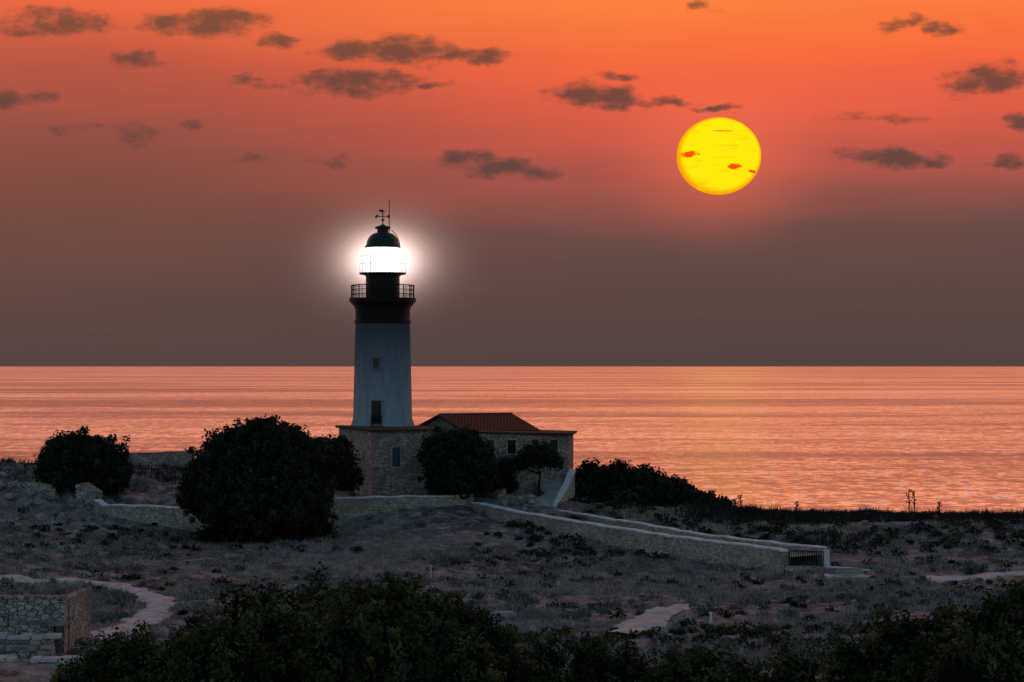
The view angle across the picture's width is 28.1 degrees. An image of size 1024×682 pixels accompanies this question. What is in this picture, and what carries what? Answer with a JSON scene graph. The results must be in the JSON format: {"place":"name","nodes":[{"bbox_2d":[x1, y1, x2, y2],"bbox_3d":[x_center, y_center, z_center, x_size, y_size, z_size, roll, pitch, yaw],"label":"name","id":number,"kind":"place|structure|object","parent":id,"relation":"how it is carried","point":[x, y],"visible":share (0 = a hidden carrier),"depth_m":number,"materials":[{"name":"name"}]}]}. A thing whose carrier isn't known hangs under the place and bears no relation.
{"place":"outdoors","nodes":[
{"label":"outdoors","id":0,"kind":"place"},
{"bbox_2d":[0,574,175,640],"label":"dirt path","id":1,"kind":"structure","parent":0,"point":[155,611],"depth_m":123.16,"materials":[{"name":"beige soil"}]},
{"bbox_2d":[0,366,1023,513],"bbox_3d":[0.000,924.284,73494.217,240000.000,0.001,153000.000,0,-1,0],"label":"sea","id":2,"kind":"structure","parent":0,"point":[851,437],"depth_m":951.49,"materials":[{"name":"liquid"}]},
{"bbox_2d":[0,460,1023,681],"bbox_3d":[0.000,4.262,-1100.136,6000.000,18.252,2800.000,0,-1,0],"label":"ground","id":3,"kind":"structure","parent":0,"point":[34,672],"depth_m":152.63,"materials":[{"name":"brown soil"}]},
{"bbox_2d":[0,622,53,634],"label":"terrace step","id":4,"kind":"object","parent":3,"relation":"on","point":[44,628],"visible":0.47,"depth_m":98.75,"materials":[{"name":"stone"}]},
{"bbox_2d":[0,619,69,626],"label":"step stones","id":5,"kind":"object","parent":4,"relation":"on","point":[19,622],"visible":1,"depth_m":98.83,"materials":[{"name":"grey stone"}]},
{"bbox_2d":[0,646,54,657],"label":"terrace step","id":6,"kind":"object","parent":3,"relation":"on","point":[29,654],"visible":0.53,"depth_m":96.27,"materials":[{"name":"stone"}]},
{"bbox_2d":[0,643,53,650],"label":"step stones","id":7,"kind":"object","parent":6,"relation":"on","point":[28,647],"visible":1,"depth_m":96.29,"materials":[{"name":"grey stone"}]},
{"bbox_2d":[0,638,54,645],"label":"terrace step","id":8,"kind":"object","parent":3,"relation":"on","point":[41,641],"visible":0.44,"depth_m":97.45,"materials":[{"name":"stone"}]},
{"bbox_2d":[0,632,61,639],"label":"step stones","id":9,"kind":"object","parent":8,"relation":"on","point":[23,636],"visible":1,"depth_m":97.44,"materials":[{"name":"grey stone"}]},
{"bbox_2d":[4,482,58,499],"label":"masonry","id":10,"kind":"object","parent":3,"relation":"on","point":[28,487],"visible":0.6,"depth_m":187.46,"materials":[{"name":"stone"}]},
{"bbox_2d":[0,599,67,652],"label":"front wall","id":11,"kind":"structure","parent":3,"relation":"on","point":[46,611],"depth_m":99.81,"materials":[{"name":"stone"}]},
{"bbox_2d":[0,594,65,600],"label":"top course","id":12,"kind":"object","parent":11,"relation":"on","point":[37,597],"visible":1,"depth_m":99.84,"materials":[{"name":"stone"}]},
{"bbox_2d":[14,658,66,665],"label":"terrace step","id":13,"kind":"object","parent":3,"relation":"on","point":[26,660],"visible":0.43,"depth_m":95.00,"materials":[{"name":"stone"}]},
{"bbox_2d":[0,655,81,663],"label":"step stones","id":14,"kind":"object","parent":13,"relation":"on","point":[8,658],"visible":0.82,"depth_m":94.93,"materials":[{"name":"grey stone"}]},
{"bbox_2d":[0,466,106,539],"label":"rocky outcrop","id":15,"kind":"object","parent":3,"relation":"on","point":[60,516],"visible":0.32,"depth_m":178.88,"materials":[{"name":"grey stone"}]},
{"bbox_2d":[64,588,90,647],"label":"side wall","id":16,"kind":"structure","parent":3,"relation":"on","point":[79,610],"depth_m":103.06,"materials":[{"name":"stone"}]},
{"bbox_2d":[32,425,134,496],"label":"carob tree","id":17,"kind":"object","parent":3,"relation":"on","point":[70,460],"visible":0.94,"depth_m":187.92,"materials":[{"name":"green plant"}]},
{"bbox_2d":[76,482,102,508],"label":"masonry","id":18,"kind":"object","parent":3,"relation":"on","point":[87,492],"visible":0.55,"depth_m":185.19,"materials":[{"name":"stone"}]},
{"bbox_2d":[46,620,160,681],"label":"bush","id":19,"kind":"object","parent":3,"relation":"on","point":[117,660],"visible":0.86,"depth_m":74.47,"materials":[{"name":"green plant"}]},
{"bbox_2d":[126,451,194,467],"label":"masonry","id":20,"kind":"object","parent":3,"relation":"on","point":[176,458],"visible":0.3,"depth_m":208.57,"materials":[{"name":"stone"}]},
{"bbox_2d":[130,451,186,453],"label":"coping","id":21,"kind":"object","parent":20,"relation":"on","point":[157,452],"visible":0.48,"depth_m":208.53,"materials":[{"name":"stone"}]},
{"bbox_2d":[0,455,347,491],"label":"dry weeds","id":22,"kind":"object","parent":3,"relation":"on","point":[134,466],"visible":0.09,"depth_m":197.91,"materials":[{"name":"brown plant"}]},
{"bbox_2d":[3,506,363,552],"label":"dark scrub","id":23,"kind":"object","parent":3,"relation":"on","point":[174,540],"visible":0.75,"depth_m":169.55,"materials":[{"name":"green plant"}]},
{"bbox_2d":[140,571,320,681],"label":"bush","id":24,"kind":"object","parent":3,"relation":"on","point":[249,638],"visible":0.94,"depth_m":68.23,"materials":[{"name":"green plant"}]},
{"bbox_2d":[172,414,344,543],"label":"fig tree","id":25,"kind":"object","parent":3,"relation":"on","point":[259,479],"visible":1,"depth_m":169.06,"materials":[{"name":"green plant"}]},
{"bbox_2d":[190,521,339,542],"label":"bush","id":26,"kind":"object","parent":3,"relation":"on","point":[210,534],"visible":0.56,"depth_m":170.42,"materials":[{"name":"green plant"}]},
{"bbox_2d":[94,496,473,530],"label":"masonry","id":27,"kind":"object","parent":3,"relation":"on","point":[343,509],"visible":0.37,"depth_m":181.77,"materials":[{"name":"stone"}]},
{"bbox_2d":[94,494,471,507],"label":"coping","id":28,"kind":"object","parent":27,"relation":"on","point":[101,502],"visible":0.69,"depth_m":182.30,"materials":[{"name":"paint"}]},
{"bbox_2d":[314,434,365,495],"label":"fig tree","id":29,"kind":"object","parent":3,"relation":"on","point":[348,477],"visible":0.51,"depth_m":182.16,"materials":[{"name":"green plant"}]},
{"bbox_2d":[268,561,447,681],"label":"bush","id":30,"kind":"object","parent":3,"relation":"on","point":[359,633],"visible":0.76,"depth_m":66.16,"materials":[{"name":"green plant"}]},
{"bbox_2d":[349,200,415,426],"bbox_3d":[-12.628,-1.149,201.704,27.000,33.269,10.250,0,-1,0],"label":"lighthouse","id":31,"kind":"object","parent":3,"relation":"on","point":[382,378],"visible":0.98,"depth_m":197.86,"materials":[{"name":"paint"}]},
{"bbox_2d":[374,358,378,366],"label":"window pane","id":32,"kind":"structure","parent":31,"relation":"in","point":[376,360],"depth_m":197.14,"materials":[{"name":"black glass"}]},
{"bbox_2d":[372,401,380,423],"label":"window pane","id":33,"kind":"structure","parent":31,"relation":"in","point":[376,405],"depth_m":196.94,"materials":[{"name":"black glass"}]},
{"bbox_2d":[339,428,435,496],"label":"front block walls","id":34,"kind":"structure","parent":3,"relation":"on","point":[382,477],"depth_m":190.54,"materials":[{"name":"stone"}]},
{"bbox_2d":[335,425,437,431],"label":"front block roof","id":35,"kind":"structure","parent":34,"relation":"on","point":[390,429],"depth_m":192.35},
{"bbox_2d":[424,417,478,437],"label":"gabled walls","id":36,"kind":"structure","parent":3,"relation":"on","point":[440,423],"depth_m":200.30,"materials":[{"name":"stone"}]},
{"bbox_2d":[423,414,539,430],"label":"red tile roof","id":37,"kind":"structure","parent":36,"relation":"on","point":[495,422],"depth_m":198.83,"materials":[{"name":"red tile"}]},
{"bbox_2d":[417,414,460,429],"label":"gable verge","id":38,"kind":"structure","parent":37,"relation":"on","point":[435,417],"depth_m":199.65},
{"bbox_2d":[439,412,512,414],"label":"ridge tiles","id":39,"kind":"object","parent":37,"relation":"on","point":[473,413],"visible":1,"depth_m":201.19,"materials":[{"name":"red tile"}]},
{"bbox_2d":[415,424,501,499],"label":"olive tree","id":40,"kind":"object","parent":3,"relation":"on","point":[461,462],"visible":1,"depth_m":185.09,"materials":[{"name":"green plant"}]},
{"bbox_2d":[386,590,541,681],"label":"bush","id":41,"kind":"object","parent":3,"relation":"on","point":[464,646],"visible":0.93,"depth_m":65.66,"materials":[{"name":"green plant"}]},
{"bbox_2d":[489,473,519,494],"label":"bush","id":42,"kind":"object","parent":3,"relation":"on","point":[510,486],"visible":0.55,"depth_m":189.92,"materials":[{"name":"green plant"}]},
{"bbox_2d":[492,611,516,617],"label":"stone slab","id":43,"kind":"structure","parent":3,"relation":"on","point":[508,614],"depth_m":114.45,"materials":[{"name":"grey stone"}]},
{"bbox_2d":[0,490,1010,665],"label":"scattered rocks","id":44,"kind":"object","parent":3,"relation":"on","point":[181,623],"visible":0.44,"depth_m":143.15,"materials":[{"name":"grey stone"}]},
{"bbox_2d":[0,478,1023,663],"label":"scrub","id":45,"kind":"object","parent":3,"relation":"on","point":[526,600],"visible":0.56,"depth_m":140.67,"materials":[{"name":"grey plant"}]},
{"bbox_2d":[492,488,538,506],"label":"rock pile","id":46,"kind":"object","parent":3,"relation":"on","point":[502,497],"visible":1,"depth_m":186.91,"materials":[{"name":"grey stone"}]},
{"bbox_2d":[479,433,572,494],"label":"wing walls","id":47,"kind":"structure","parent":3,"relation":"on","point":[527,480],"depth_m":193.55,"materials":[{"name":"beige stone"}]},
{"bbox_2d":[390,438,558,467],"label":"window surrounds","id":48,"kind":"object","parent":47,"relation":"attached to","point":[538,439],"visible":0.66,"depth_m":192.60,"materials":[{"name":"beige stone"}]},
{"bbox_2d":[392,448,399,466],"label":"blue window shutter","id":49,"kind":"object","parent":48,"relation":"attached to","point":[395,457],"depth_m":190.18,"materials":[{"name":"paint"}]},
{"bbox_2d":[486,440,493,447],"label":"window pane","id":50,"kind":"object","parent":48,"relation":"in","point":[491,443],"visible":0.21,"depth_m":192.59,"materials":[{"name":"black glass"}]},
{"bbox_2d":[508,440,515,453],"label":"window pane","id":51,"kind":"object","parent":48,"relation":"in","point":[511,446],"visible":1,"depth_m":193.04,"materials":[{"name":"black glass"}]},
{"bbox_2d":[550,440,557,452],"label":"window pane","id":52,"kind":"object","parent":48,"relation":"in","point":[555,442],"visible":0.43,"depth_m":194.01,"materials":[{"name":"black glass"}]},
{"bbox_2d":[477,430,576,434],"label":"wing roof","id":53,"kind":"structure","parent":47,"relation":"on","point":[553,432],"depth_m":193.81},
{"bbox_2d":[495,437,565,495],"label":"olive tree","id":54,"kind":"object","parent":3,"relation":"on","point":[539,455],"visible":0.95,"depth_m":189.25,"materials":[{"name":"green plant"}]},
{"bbox_2d":[558,473,574,503],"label":"masonry","id":55,"kind":"object","parent":3,"relation":"on","point":[570,492],"visible":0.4,"depth_m":192.36,"materials":[{"name":"stone"}]},
{"bbox_2d":[551,468,574,506],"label":"coping","id":56,"kind":"object","parent":55,"relation":"on","point":[566,483],"visible":0.77,"depth_m":190.99,"materials":[{"name":"paint"}]},
{"bbox_2d":[517,630,651,681],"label":"bush","id":57,"kind":"object","parent":3,"relation":"on","point":[594,661],"visible":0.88,"depth_m":73.64,"materials":[{"name":"green plant"}]},
{"bbox_2d":[472,504,789,571],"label":"masonry","id":58,"kind":"object","parent":3,"relation":"on","point":[717,553],"visible":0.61,"depth_m":161.45,"materials":[{"name":"stone"}]},
{"bbox_2d":[472,502,790,551],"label":"coping","id":59,"kind":"object","parent":58,"relation":"on","point":[638,530],"visible":1,"depth_m":164.95,"materials":[{"name":"paint"}]},
{"bbox_2d":[575,457,737,506],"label":"hedge","id":60,"kind":"object","parent":3,"relation":"on","point":[618,480],"visible":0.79,"depth_m":196.32,"materials":[{"name":"green plant"}]},
{"bbox_2d":[647,598,718,647],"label":"rubble border","id":61,"kind":"object","parent":3,"relation":"on","point":[683,615],"visible":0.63,"depth_m":113.21,"materials":[{"name":"grey stone"}]},
{"bbox_2d":[563,512,826,562],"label":"masonry","id":62,"kind":"object","parent":3,"relation":"on","point":[641,527],"visible":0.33,"depth_m":165.62,"materials":[{"name":"stone"}]},
{"bbox_2d":[555,509,826,547],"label":"coping","id":63,"kind":"object","parent":62,"relation":"on","point":[692,532],"visible":1,"depth_m":167.58,"materials":[{"name":"paint"}]},
{"bbox_2d":[709,612,712,623],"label":"boundary stone","id":64,"kind":"object","parent":3,"relation":"on","point":[710,619],"visible":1,"depth_m":113.22,"materials":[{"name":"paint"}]},
{"bbox_2d":[634,641,822,681],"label":"bush","id":65,"kind":"object","parent":3,"relation":"on","point":[701,667],"visible":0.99,"depth_m":70.16,"materials":[{"name":"green plant"}]},
{"bbox_2d":[496,618,965,662],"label":"green scrub","id":66,"kind":"object","parent":3,"relation":"on","point":[764,630],"visible":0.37,"depth_m":107.31,"materials":[{"name":"green plant"}]},
{"bbox_2d":[737,494,742,508],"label":"agave flower stalk","id":67,"kind":"object","parent":3,"relation":"on","point":[738,496],"visible":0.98,"depth_m":189.79,"materials":[{"name":"brown plant"}]},
{"bbox_2d":[493,496,1023,559],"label":"dark scrub","id":68,"kind":"object","parent":3,"relation":"on","point":[799,538],"visible":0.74,"depth_m":172.55,"materials":[{"name":"green plant"}]},
{"bbox_2d":[785,566,824,573],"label":"masonry","id":69,"kind":"object","parent":3,"relation":"on","point":[793,568],"visible":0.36,"depth_m":149.53,"materials":[{"name":"stone"}]},
{"bbox_2d":[789,549,823,565],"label":"iron gate","id":70,"kind":"structure","parent":69,"relation":"on","point":[807,564],"depth_m":150.22,"materials":[{"name":"metal"}]},
{"bbox_2d":[823,550,829,566],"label":"white gate post","id":71,"kind":"object","parent":69,"relation":"on","point":[826,557],"visible":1,"depth_m":151.16,"materials":[{"name":"paint"}]},
{"bbox_2d":[831,568,866,580],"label":"stone steps","id":72,"kind":"structure","parent":3,"relation":"on","point":[845,572],"depth_m":145.46,"materials":[{"name":"grey stone"}]},
{"bbox_2d":[684,499,1023,524],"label":"dry weeds","id":73,"kind":"object","parent":3,"relation":"on","point":[857,515],"visible":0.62,"depth_m":186.34,"materials":[{"name":"green plant"}]},
{"bbox_2d":[816,601,960,681],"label":"bush","id":74,"kind":"object","parent":3,"relation":"on","point":[901,652],"visible":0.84,"depth_m":67.31,"materials":[{"name":"green plant"}]},
{"bbox_2d":[906,489,911,512],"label":"agave flower stalk","id":75,"kind":"object","parent":3,"relation":"on","point":[908,496],"visible":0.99,"depth_m":187.80,"materials":[{"name":"brown plant"}]},
{"bbox_2d":[911,490,916,513],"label":"agave flower stalk","id":76,"kind":"object","parent":3,"relation":"on","point":[913,493],"visible":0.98,"depth_m":187.79,"materials":[{"name":"brown plant"}]},
{"bbox_2d":[937,501,941,515],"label":"agave flower stalk","id":77,"kind":"object","parent":3,"relation":"on","point":[939,506],"visible":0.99,"depth_m":187.79,"materials":[{"name":"brown plant"}]},
{"bbox_2d":[923,579,1023,681],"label":"bush","id":78,"kind":"object","parent":3,"relation":"on","point":[988,646],"visible":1,"depth_m":62.37,"materials":[{"name":"green plant"}]},
{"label":"masonry","id":79,"kind":"object","parent":3,"relation":"on","visible":0},
{"bbox_2d":[825,566,870,571],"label":"coping","id":80,"kind":"object","parent":79,"relation":"on","point":[868,570],"visible":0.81,"depth_m":149.88,"materials":[{"name":"paint"}]},
{"bbox_2d":[0,0,1023,365],"label":"sky","id":81,"kind":"structure","parent":0,"point":[183,182],"materials":[{"name":"orange"}]},
{"bbox_2d":[523,479,562,506],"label":"wall","id":82,"kind":"structure","parent":0,"point":[550,488],"depth_m":190.38,"materials":[{"name":"white paint"}]},
{"bbox_2d":[609,604,689,632],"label":"stone path","id":83,"kind":"structure","parent":0,"point":[651,618],"depth_m":114.18,"materials":[{"name":"beige stone"}]},
{"bbox_2d":[580,520,820,556],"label":"ramp path","id":84,"kind":"structure","parent":0,"point":[795,554],"depth_m":154.77,"materials":[{"name":"grey concrete"}]},
{"bbox_2d":[677,117,760,194],"bbox_3d":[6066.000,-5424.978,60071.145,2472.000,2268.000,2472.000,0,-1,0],"label":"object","id":85,"kind":"object","parent":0,"point":[718,155],"visible":1,"depth_m":59189.36,"materials":[{"name":"yellow"}]},
{"bbox_2d":[824,574,875,577],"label":"dirt path","id":86,"kind":"structure","parent":0,"point":[827,575],"depth_m":143.93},
{"bbox_2d":[924,571,1023,581],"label":"dirt path","id":87,"kind":"structure","parent":0,"point":[984,576],"depth_m":144.51,"materials":[{"name":"beige soil"}]},
{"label":"masonry","id":88,"kind":"object","parent":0,"visible":0},
{"bbox_2d":[134,467,183,480],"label":"iron fence","id":89,"kind":"object","parent":88,"relation":"on","point":[175,468],"visible":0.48,"depth_m":196.67,"materials":[{"name":"metal"}]}
]}

